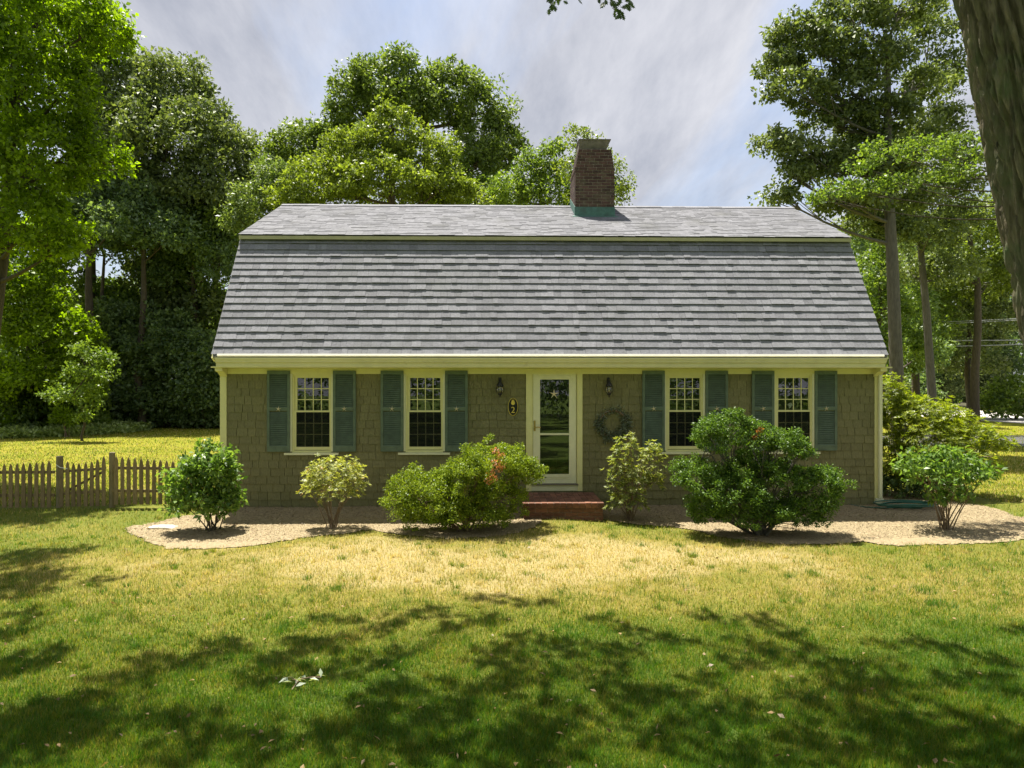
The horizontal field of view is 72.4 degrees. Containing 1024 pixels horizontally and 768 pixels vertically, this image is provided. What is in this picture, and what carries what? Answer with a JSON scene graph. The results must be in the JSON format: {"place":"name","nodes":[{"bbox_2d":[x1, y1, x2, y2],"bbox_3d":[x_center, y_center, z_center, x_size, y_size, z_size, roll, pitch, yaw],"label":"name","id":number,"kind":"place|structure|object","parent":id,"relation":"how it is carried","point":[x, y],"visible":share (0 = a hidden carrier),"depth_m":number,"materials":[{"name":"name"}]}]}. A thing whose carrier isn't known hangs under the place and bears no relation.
{"place":"outdoors","nodes":[
{"label":"outdoors","id":0,"kind":"place"},
{"bbox_2d":[0,407,1023,767],"bbox_3d":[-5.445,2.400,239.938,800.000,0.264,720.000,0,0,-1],"label":"lawn","id":1,"kind":"structure","parent":0,"point":[144,507],"depth_m":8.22,"materials":[{"name":"green plant"}]},
{"bbox_2d":[0,379,59,426],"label":"woodland bush","id":2,"kind":"object","parent":1,"relation":"on","point":[28,404],"visible":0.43,"depth_m":32.11,"materials":[{"name":"green plant"}]},
{"bbox_2d":[0,456,62,507],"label":"picket fence","id":3,"kind":"object","parent":1,"relation":"on","point":[23,495],"visible":0.96,"depth_m":13.03,"materials":[{"name":"brown wood"}]},
{"bbox_2d":[57,456,105,506],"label":"picket gate","id":4,"kind":"structure","parent":3,"relation":"attached to","point":[97,491],"depth_m":13.05,"materials":[{"name":"brown wood"}]},
{"bbox_2d":[0,214,120,426],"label":"maple tree","id":5,"kind":"object","parent":1,"relation":"on","point":[45,311],"visible":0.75,"depth_m":30.98,"materials":[{"name":"green plant"}]},
{"bbox_2d":[46,403,79,436],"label":"tree","id":6,"kind":"object","parent":1,"relation":"on","point":[64,415],"visible":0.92,"depth_m":30.41,"materials":[{"name":"green plant"}]},
{"bbox_2d":[17,388,116,426],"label":"woodland bush","id":7,"kind":"object","parent":1,"relation":"on","point":[102,417],"visible":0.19,"depth_m":33.63,"materials":[{"name":"green plant"}]},
{"bbox_2d":[0,0,146,333],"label":"maple tree","id":8,"kind":"object","parent":1,"relation":"on","point":[22,125],"visible":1,"depth_m":16.10,"materials":[{"name":"green plant"}]},
{"bbox_2d":[0,419,152,438],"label":"ground cover","id":9,"kind":"object","parent":1,"relation":"on","point":[34,431],"visible":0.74,"depth_m":31.70,"materials":[{"name":"green plant"}]},
{"bbox_2d":[34,339,121,440],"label":"sapling","id":10,"kind":"object","parent":1,"relation":"on","point":[80,373],"visible":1,"depth_m":28.06,"materials":[{"name":"green plant"}]},
{"bbox_2d":[34,164,151,368],"bbox_3d":[-21.169,-4.462,35.072,6.658,13.974,4.253,0,0,-1],"label":"oak tree","id":11,"kind":"object","parent":1,"relation":"on","point":[108,226],"visible":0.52,"depth_m":34.83,"materials":[{"name":"green plant"}]},
{"bbox_2d":[60,183,156,377],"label":"oak tree","id":12,"kind":"object","parent":1,"relation":"on","point":[103,262],"visible":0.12,"depth_m":36.80,"materials":[{"name":"green plant"}]},
{"bbox_2d":[75,295,160,414],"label":"tree","id":13,"kind":"object","parent":1,"relation":"on","point":[112,313],"visible":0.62,"depth_m":36.46,"materials":[{"name":"green plant"}]},
{"bbox_2d":[102,360,176,417],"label":"woodland bush","id":14,"kind":"object","parent":1,"relation":"on","point":[160,391],"visible":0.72,"depth_m":36.37,"materials":[{"name":"green plant"}]},
{"bbox_2d":[89,170,206,421],"bbox_3d":[-18.985,-4.398,36.501,6.460,13.774,4.049,0,0,22],"label":"oak tree","id":15,"kind":"object","parent":1,"relation":"on","point":[167,219],"visible":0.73,"depth_m":35.80,"materials":[{"name":"green plant"}]},
{"bbox_2d":[115,299,206,426],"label":"tree","id":16,"kind":"object","parent":1,"relation":"on","point":[159,325],"visible":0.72,"depth_m":36.42,"materials":[{"name":"green plant"}]},
{"bbox_2d":[109,452,212,507],"bbox_3d":[-6.527,1.952,13.166,2.098,1.335,0.162,0,0,-1],"label":"picket fence","id":17,"kind":"object","parent":1,"relation":"on","point":[114,467],"visible":0.63,"depth_m":13.08,"materials":[{"name":"brown wood"}]},
{"bbox_2d":[160,386,219,428],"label":"woodland bush","id":18,"kind":"object","parent":1,"relation":"on","point":[213,421],"visible":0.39,"depth_m":36.33,"materials":[{"name":"green plant"}]},
{"bbox_2d":[162,324,219,427],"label":"tree","id":19,"kind":"object","parent":1,"relation":"on","point":[189,379],"visible":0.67,"depth_m":35.75,"materials":[{"name":"green plant"}]},
{"bbox_2d":[213,152,316,234],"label":"beech tree","id":20,"kind":"object","parent":1,"relation":"on","point":[241,197],"visible":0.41,"depth_m":29.65,"materials":[{"name":"green plant"}]},
{"bbox_2d":[248,110,337,190],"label":"oak tree","id":21,"kind":"object","parent":1,"relation":"on","point":[284,150],"visible":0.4,"depth_m":36.72,"materials":[{"name":"green plant"}]},
{"bbox_2d":[280,668,324,689],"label":"fallen twig","id":22,"kind":"object","parent":1,"relation":"on","point":[311,678],"visible":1,"depth_m":5.88,"materials":[{"name":"white plant"}]},
{"bbox_2d":[125,506,541,548],"bbox_3d":[-2.917,2.342,11.732,7.320,0.187,3.080,0,0,-1],"label":"mulch bed","id":23,"kind":"object","parent":1,"relation":"on","point":[184,543],"visible":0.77,"depth_m":11.72,"materials":[{"name":"beige gravel"}]},
{"bbox_2d":[145,525,177,528],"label":"stone slab","id":24,"kind":"structure","parent":23,"relation":"on","point":[162,526],"depth_m":11.67,"materials":[{"name":"white stone"}]},
{"bbox_2d":[155,437,249,531],"bbox_3d":[-5.062,1.675,11.470,1.432,1.616,1.200,0,0,-23],"label":"broadleaf shrub","id":25,"kind":"object","parent":23,"relation":"on","point":[221,476],"visible":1,"depth_m":11.37,"materials":[{"name":"green plant"}]},
{"bbox_2d":[296,453,370,528],"bbox_3d":[-2.955,1.794,11.696,1.284,1.356,1.069,0,0,-1],"label":"rhododendron","id":26,"kind":"object","parent":23,"relation":"on","point":[351,477],"visible":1,"depth_m":11.58,"materials":[{"name":"green plant"}]},
{"bbox_2d":[377,432,548,531],"bbox_3d":[-0.760,1.635,11.492,2.863,1.677,1.386,0,0,-13],"label":"bush","id":27,"kind":"object","parent":23,"relation":"on","point":[474,466],"visible":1,"depth_m":11.29,"materials":[{"name":"green plant"}]},
{"bbox_2d":[122,497,1023,541],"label":"mulch chips","id":28,"kind":"object","parent":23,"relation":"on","point":[850,522],"visible":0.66,"depth_m":11.81,"materials":[{"name":"beige wood"}]},
{"bbox_2d":[258,92,495,211],"bbox_3d":[-5.494,-4.617,28.391,9.731,14.182,5.440,0,0,-1],"label":"hickory tree","id":29,"kind":"object","parent":1,"relation":"on","point":[392,157],"visible":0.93,"depth_m":27.92,"materials":[{"name":"green plant"}]},
{"bbox_2d":[316,39,533,204],"bbox_3d":[-4.497,-7.729,36.431,11.616,20.476,5.625,0,0,-1],"label":"oak tree","id":30,"kind":"object","parent":1,"relation":"on","point":[429,101],"visible":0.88,"depth_m":35.98,"materials":[{"name":"green plant"}]},
{"bbox_2d":[430,150,519,204],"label":"hickory tree","id":31,"kind":"object","parent":1,"relation":"on","point":[479,178],"visible":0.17,"depth_m":34.79,"materials":[{"name":"green plant"}]},
{"bbox_2d":[0,511,1019,767],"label":"fallen leaves","id":32,"kind":"object","parent":1,"relation":"on","point":[504,693],"visible":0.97,"depth_m":5.49,"materials":[{"name":"beige plant"}]},
{"bbox_2d":[479,136,573,205],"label":"hickory tree","id":33,"kind":"object","parent":1,"relation":"on","point":[531,189],"visible":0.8,"depth_m":32.46,"materials":[{"name":"green plant"}]},
{"bbox_2d":[211,139,891,506],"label":"gambrel house","id":34,"kind":"structure","parent":1,"relation":"on","point":[383,343],"depth_m":13.42,"materials":[{"name":"grey wood"}]},
{"bbox_2d":[284,374,338,454],"bbox_3d":[-3.777,0.573,13.255,1.013,1.525,0.205,0,0,-1],"label":"window","id":35,"kind":"structure","parent":34,"relation":"in","point":[296,450],"depth_m":13.23,"materials":[{"name":"paint"}]},
{"bbox_2d":[398,374,449,454],"bbox_3d":[-1.661,0.573,13.303,0.979,1.525,0.205,0,0,-1],"label":"window","id":36,"kind":"structure","parent":34,"relation":"in","point":[410,450],"depth_m":13.28,"materials":[{"name":"paint"}]},
{"bbox_2d":[496,377,503,396],"bbox_3d":[-0.226,0.066,13.197,0.164,0.380,0.185,0,0,-1],"label":"wall lantern","id":37,"kind":"object","parent":34,"relation":"attached to","point":[499,384],"depth_m":13.16,"materials":[{"name":"black metal"}]},
{"bbox_2d":[508,398,517,415],"bbox_3d":[0.019,0.432,13.279,0.192,0.336,0.022,0,0,-1],"label":"number plaque","id":38,"kind":"object","parent":34,"relation":"attached to","point":[512,406],"visible":1,"depth_m":13.27,"materials":[{"name":"black metal"}]},
{"bbox_2d":[533,374,575,483],"bbox_3d":[0.810,0.841,13.296,0.820,2.100,0.098,0,0,-1],"label":"storm door","id":39,"kind":"structure","parent":34,"relation":"in","point":[571,477],"depth_m":13.31,"materials":[{"name":"paint"}]},
{"bbox_2d":[540,380,568,473],"bbox_3d":[0.807,0.841,13.436,0.820,2.100,0.052,0,0,-1],"label":"inner door","id":40,"kind":"structure","parent":34,"relation":"in","point":[554,412],"depth_m":13.41,"materials":[{"name":"black paint"}]},
{"bbox_2d":[605,377,612,396],"bbox_3d":[1.834,0.066,13.244,0.164,0.380,0.185,0,0,-1],"label":"wall lantern","id":41,"kind":"object","parent":34,"relation":"attached to","point":[609,388],"depth_m":13.21,"materials":[{"name":"black metal"}]},
{"bbox_2d":[593,404,633,445],"bbox_3d":[1.927,0.777,13.292,0.816,0.813,0.231,0,0,-1],"label":"wreath","id":42,"kind":"object","parent":34,"relation":"attached to","point":[627,422],"visible":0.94,"depth_m":13.27,"materials":[{"name":"green plant"}]},
{"bbox_2d":[660,374,709,453],"bbox_3d":[3.291,0.573,13.416,0.990,1.525,0.205,0,0,-1],"label":"window","id":43,"kind":"structure","parent":34,"relation":"in","point":[670,449],"depth_m":13.40,"materials":[{"name":"paint"}]},
{"bbox_2d":[769,374,820,453],"bbox_3d":[5.391,0.573,13.458,1.003,1.525,0.195,0,0,-1],"label":"window","id":44,"kind":"structure","parent":34,"relation":"in","point":[778,388],"depth_m":13.44,"materials":[{"name":"paint"}]},
{"bbox_2d":[521,492,603,520],"bbox_3d":[0.872,2.286,12.672,1.405,0.468,1.222,0,0,-1],"label":"brick step","id":45,"kind":"object","parent":1,"relation":"on","point":[570,505],"visible":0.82,"depth_m":12.09,"materials":[{"name":"red brick"}]},
{"bbox_2d":[551,122,636,205],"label":"birch tree","id":46,"kind":"object","parent":1,"relation":"on","point":[620,189],"visible":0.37,"depth_m":29.88,"materials":[{"name":"green plant"}]},
{"bbox_2d":[546,0,1023,348],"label":"oak tree","id":47,"kind":"object","parent":1,"relation":"on","point":[992,31],"visible":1,"depth_m":4.88,"materials":[{"name":"brown plant"}]},
{"bbox_2d":[603,490,1023,545],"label":"mulch bed","id":48,"kind":"object","parent":1,"relation":"on","point":[948,538],"visible":0.48,"depth_m":11.88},
{"bbox_2d":[600,431,667,520],"bbox_3d":[2.134,1.631,12.232,1.220,1.636,0.810,0,0,-1],"label":"rhododendron","id":49,"kind":"object","parent":48,"relation":"on","point":[645,476],"visible":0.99,"depth_m":12.19,"materials":[{"name":"green plant"}]},
{"bbox_2d":[666,407,857,535],"bbox_3d":[4.009,1.424,11.255,3.010,2.130,1.479,0,0,-12],"label":"bush","id":50,"kind":"object","parent":48,"relation":"on","point":[757,511],"visible":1,"depth_m":11.07,"materials":[{"name":"green plant"}]},
{"bbox_2d":[850,500,938,508],"bbox_3d":[7.261,2.268,13.119,1.588,0.120,0.553,0,0,-1],"label":"garden hose","id":51,"kind":"object","parent":48,"relation":"on","point":[921,504],"visible":0.94,"depth_m":13.04,"materials":[{"name":"green rubber"}]},
{"bbox_2d":[883,371,931,492],"bbox_3d":[8.154,1.050,14.789,1.464,2.651,1.268,0,0,-1],"label":"azalea","id":52,"kind":"object","parent":48,"relation":"on","point":[895,395],"visible":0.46,"depth_m":14.62,"materials":[{"name":"green plant"}]},
{"bbox_2d":[883,472,971,499],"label":"shrub","id":53,"kind":"object","parent":48,"relation":"on","point":[914,489],"visible":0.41,"depth_m":14.18,"materials":[{"name":"green plant"}]},
{"bbox_2d":[888,443,1008,529],"bbox_3d":[7.146,1.712,11.530,1.813,1.510,1.200,0,0,-1],"label":"broadleaf shrub","id":54,"kind":"object","parent":48,"relation":"on","point":[975,471],"visible":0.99,"depth_m":11.43,"materials":[{"name":"green plant"}]},
{"bbox_2d":[883,394,1019,492],"bbox_3d":[8.983,1.293,14.418,2.683,2.174,1.663,0,0,-1],"label":"azalea","id":55,"kind":"object","parent":48,"relation":"on","point":[942,418],"visible":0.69,"depth_m":14.21,"materials":[{"name":"green plant"}]},
{"bbox_2d":[745,0,965,453],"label":"oak tree","id":56,"kind":"object","parent":1,"relation":"on","point":[817,162],"visible":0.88,"depth_m":23.01,"materials":[{"name":"green plant"}]},
{"bbox_2d":[855,210,940,366],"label":"oak tree","id":57,"kind":"object","parent":1,"relation":"on","point":[912,307],"visible":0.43,"depth_m":33.43,"materials":[{"name":"green plant"}]},
{"bbox_2d":[837,216,958,424],"bbox_3d":[21.939,-3.761,39.312,8.363,12.510,3.932,0,0,-31],"label":"oak tree","id":58,"kind":"object","parent":1,"relation":"on","point":[938,357],"visible":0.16,"depth_m":39.15,"materials":[{"name":"green plant"}]},
{"bbox_2d":[801,129,995,219],"bbox_3d":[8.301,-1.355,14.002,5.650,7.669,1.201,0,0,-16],"label":"hickory tree","id":59,"kind":"object","parent":1,"relation":"on","point":[887,181],"visible":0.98,"depth_m":13.76,"materials":[{"name":"green plant"}]},
{"bbox_2d":[850,231,964,379],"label":"oak tree","id":60,"kind":"object","parent":1,"relation":"on","point":[945,326],"visible":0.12,"depth_m":43.67,"materials":[{"name":"green plant"}]},
{"bbox_2d":[947,320,1012,323],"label":"overhead wire","id":61,"kind":"object","parent":60,"relation":"attached to","point":[986,321],"visible":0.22,"depth_m":45.00,"materials":[{"name":"grey metal"}]},
{"bbox_2d":[948,318,1016,321],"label":"overhead wire","id":62,"kind":"object","parent":60,"relation":"attached to","point":[982,320],"visible":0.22,"depth_m":44.69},
{"bbox_2d":[951,339,1020,340],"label":"overhead wire","id":63,"kind":"object","parent":60,"relation":"attached to","point":[987,340],"visible":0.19,"depth_m":45.29,"materials":[{"name":"grey metal"}]},
{"bbox_2d":[956,344,1022,346],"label":"overhead wire","id":64,"kind":"object","parent":60,"relation":"hanging from","point":[992,345],"visible":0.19,"depth_m":45.31,"materials":[{"name":"grey metal"}]},
{"bbox_2d":[860,209,969,415],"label":"oak tree","id":65,"kind":"object","parent":1,"relation":"on","point":[915,383],"visible":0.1,"depth_m":46.03,"materials":[{"name":"green plant"}]},
{"bbox_2d":[886,369,948,400],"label":"roadside bush","id":66,"kind":"object","parent":1,"relation":"on","point":[923,386],"visible":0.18,"depth_m":61.26,"materials":[{"name":"green plant"}]},
{"bbox_2d":[851,1,994,439],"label":"oak tree","id":67,"kind":"object","parent":1,"relation":"on","point":[923,264],"visible":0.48,"depth_m":27.43,"materials":[{"name":"green plant"}]},
{"bbox_2d":[889,395,962,403],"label":"roadside bush","id":68,"kind":"object","parent":1,"relation":"on","point":[955,401],"visible":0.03,"depth_m":75.21,"materials":[{"name":"green plant"}]},
{"bbox_2d":[920,364,964,399],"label":"roadside bush","id":69,"kind":"object","parent":1,"relation":"on","point":[957,395],"visible":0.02,"depth_m":71.20,"materials":[{"name":"green plant"}]},
{"bbox_2d":[932,200,989,407],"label":"oak tree","id":70,"kind":"object","parent":1,"relation":"on","point":[951,399],"visible":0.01,"depth_m":66.69,"materials":[{"name":"green plant"}]},
{"bbox_2d":[912,189,1012,421],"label":"hickory tree","id":71,"kind":"object","parent":1,"relation":"on","point":[1000,273],"visible":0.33,"depth_m":42.48,"materials":[{"name":"green plant"}]},
{"bbox_2d":[931,212,1017,416],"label":"oak tree","id":72,"kind":"object","parent":1,"relation":"on","point":[992,311],"visible":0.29,"depth_m":46.91,"materials":[{"name":"green plant"}]},
{"bbox_2d":[980,372,1023,418],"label":"roadside bush","id":73,"kind":"object","parent":1,"relation":"on","point":[1002,397],"visible":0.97,"depth_m":45.20,"materials":[{"name":"green plant"}]},
{"bbox_2d":[0,0,1023,378],"label":"sky","id":74,"kind":"structure","parent":0,"point":[669,83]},
{"bbox_2d":[154,390,1023,425],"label":"forest floor","id":75,"kind":"structure","parent":0,"point":[962,404],"depth_m":75.34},
{"bbox_2d":[16,154,86,366],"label":"oak tree","id":76,"kind":"object","parent":75,"relation":"on","point":[44,203],"visible":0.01,"depth_m":38.71,"materials":[{"name":"green plant"}]},
{"bbox_2d":[30,0,134,298],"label":"oak tree","id":77,"kind":"object","parent":75,"relation":"on","point":[109,63],"visible":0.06,"depth_m":38.76,"materials":[{"name":"green plant"}]},
{"bbox_2d":[38,251,149,378],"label":"beech tree","id":78,"kind":"object","parent":75,"relation":"on","point":[80,282],"visible":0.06,"depth_m":38.29,"materials":[{"name":"green plant"}]},
{"bbox_2d":[70,357,127,384],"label":"woodland bush","id":79,"kind":"object","parent":75,"relation":"on","point":[104,374],"visible":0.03,"depth_m":37.33,"materials":[{"name":"green plant"}]},
{"bbox_2d":[0,272,228,382],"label":"woodland","id":80,"kind":"object","parent":75,"relation":"on","point":[16,350],"depth_m":47.59,"materials":[{"name":"green plant"}]},
{"bbox_2d":[93,269,140,304],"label":"woodland bush","id":81,"kind":"object","parent":75,"relation":"on","point":[111,285],"visible":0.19,"depth_m":39.96,"materials":[{"name":"green plant"}]},
{"bbox_2d":[107,388,163,426],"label":"woodland bush","id":82,"kind":"object","parent":75,"relation":"on","point":[123,417],"visible":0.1,"depth_m":36.83,"materials":[{"name":"green plant"}]},
{"bbox_2d":[61,42,251,313],"bbox_3d":[-19.184,-8.398,38.516,10.341,21.789,8.336,0,0,29],"label":"oak tree","id":83,"kind":"object","parent":75,"relation":"on","point":[161,117],"visible":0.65,"depth_m":37.25,"materials":[{"name":"green plant"}]},
{"bbox_2d":[106,200,220,424],"bbox_3d":[-19.609,-4.402,39.230,7.019,13.777,4.732,0,0,-1],"label":"oak tree","id":84,"kind":"object","parent":75,"relation":"on","point":[138,257],"visible":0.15,"depth_m":38.35,"materials":[{"name":"green plant"}]},
{"bbox_2d":[127,399,202,427],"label":"woodland bush","id":85,"kind":"object","parent":75,"relation":"on","point":[160,418],"visible":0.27,"depth_m":36.70,"materials":[{"name":"green plant"}]},
{"bbox_2d":[115,234,232,376],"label":"beech tree","id":86,"kind":"object","parent":75,"relation":"on","point":[187,298],"visible":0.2,"depth_m":38.51,"materials":[{"name":"green plant"}]},
{"bbox_2d":[132,206,237,425],"bbox_3d":[-17.441,-3.594,38.242,6.840,12.188,4.624,0,0,-1],"label":"oak tree","id":87,"kind":"object","parent":75,"relation":"on","point":[206,269],"visible":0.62,"depth_m":37.58,"materials":[{"name":"green plant"}]},
{"bbox_2d":[161,173,257,333],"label":"beech tree","id":88,"kind":"object","parent":75,"relation":"on","point":[215,321],"visible":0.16,"depth_m":38.31,"materials":[{"name":"green plant"}]},
{"bbox_2d":[198,121,269,248],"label":"oak tree","id":89,"kind":"object","parent":75,"relation":"on","point":[248,144],"visible":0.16,"depth_m":41.20,"materials":[{"name":"green plant"}]},
{"bbox_2d":[853,231,1023,401],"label":"woodland","id":90,"kind":"object","parent":75,"relation":"on","point":[1003,321],"depth_m":95.02,"materials":[{"name":"green plant"}]},
{"bbox_2d":[906,291,1023,388],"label":"oak tree","id":91,"kind":"object","parent":75,"relation":"on","point":[1012,351],"visible":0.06,"depth_m":63.80,"materials":[{"name":"green plant"}]},
{"bbox_2d":[936,358,1016,402],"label":"roadside bush","id":92,"kind":"object","parent":75,"relation":"on","point":[952,385],"visible":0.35,"depth_m":63.52,"materials":[{"name":"green plant"}]},
{"bbox_2d":[883,435,1023,445],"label":"driveway","id":93,"kind":"structure","parent":0,"point":[1020,438],"depth_m":29.14,"materials":[{"name":"grey asphalt"}]},
{"bbox_2d":[921,406,1023,422],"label":"road","id":94,"kind":"structure","parent":0,"point":[1013,420],"depth_m":45.51,"materials":[{"name":"grey asphalt"}]}
]}

